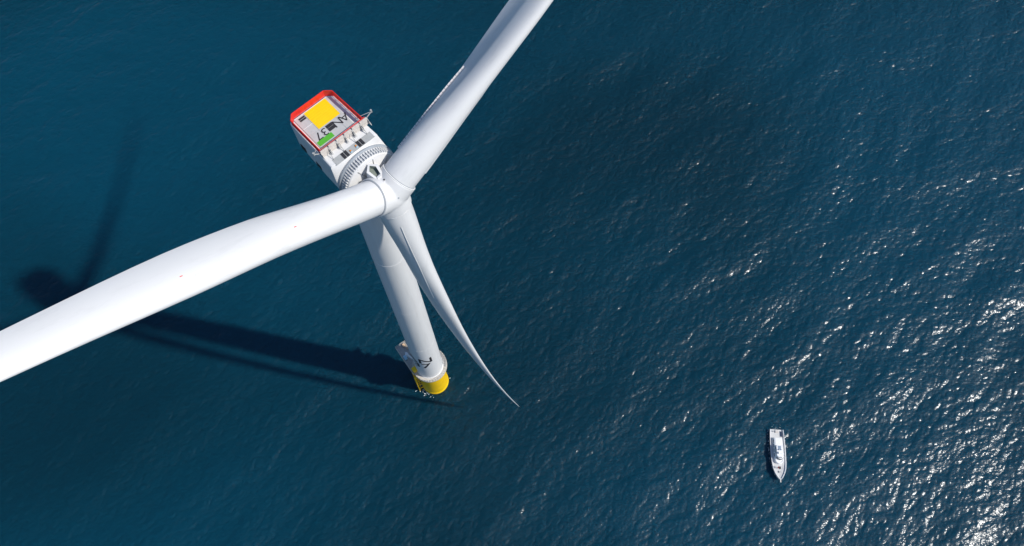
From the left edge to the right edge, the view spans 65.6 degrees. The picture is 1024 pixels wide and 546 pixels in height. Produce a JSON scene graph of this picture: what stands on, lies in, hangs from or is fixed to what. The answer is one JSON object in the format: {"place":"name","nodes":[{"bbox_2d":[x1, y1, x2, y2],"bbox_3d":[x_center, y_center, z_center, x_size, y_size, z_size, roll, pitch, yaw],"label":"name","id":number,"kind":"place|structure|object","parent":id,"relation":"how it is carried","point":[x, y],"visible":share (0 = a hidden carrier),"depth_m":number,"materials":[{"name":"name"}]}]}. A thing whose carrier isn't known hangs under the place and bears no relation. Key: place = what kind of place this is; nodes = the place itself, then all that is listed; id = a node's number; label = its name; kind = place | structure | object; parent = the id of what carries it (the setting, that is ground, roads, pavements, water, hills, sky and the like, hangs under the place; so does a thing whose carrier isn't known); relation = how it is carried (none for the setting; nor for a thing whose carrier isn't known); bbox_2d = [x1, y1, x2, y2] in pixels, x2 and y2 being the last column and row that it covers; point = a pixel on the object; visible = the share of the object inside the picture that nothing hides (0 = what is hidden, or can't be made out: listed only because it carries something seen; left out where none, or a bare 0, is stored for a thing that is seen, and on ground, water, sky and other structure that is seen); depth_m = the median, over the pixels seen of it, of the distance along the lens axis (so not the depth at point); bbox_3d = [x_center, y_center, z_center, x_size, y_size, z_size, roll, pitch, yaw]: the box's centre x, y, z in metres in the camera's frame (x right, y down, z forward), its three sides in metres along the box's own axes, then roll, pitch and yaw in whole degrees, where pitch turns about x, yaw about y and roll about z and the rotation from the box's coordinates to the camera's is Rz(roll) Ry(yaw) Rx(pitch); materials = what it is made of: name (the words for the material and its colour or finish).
{"place":"outdoors","nodes":[
{"label":"outdoors","id":0,"kind":"place"},
{"bbox_2d":[0,0,1023,545],"bbox_3d":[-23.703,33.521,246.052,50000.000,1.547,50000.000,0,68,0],"label":"water","id":1,"kind":"structure","parent":0,"point":[686,256],"depth_m":258.66,"materials":[{"name":"blue liquid"}]},
{"bbox_2d":[0,0,552,405],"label":"wind turbine","id":2,"kind":"object","parent":1,"relation":"in","point":[369,173],"visible":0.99,"depth_m":113.50,"materials":[{"name":"white metal"}]},
{"bbox_2d":[770,429,786,481],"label":"crew boat","id":3,"kind":"object","parent":1,"relation":"on","point":[777,449],"visible":1,"depth_m":235.92,"materials":[{"name":"metal"}]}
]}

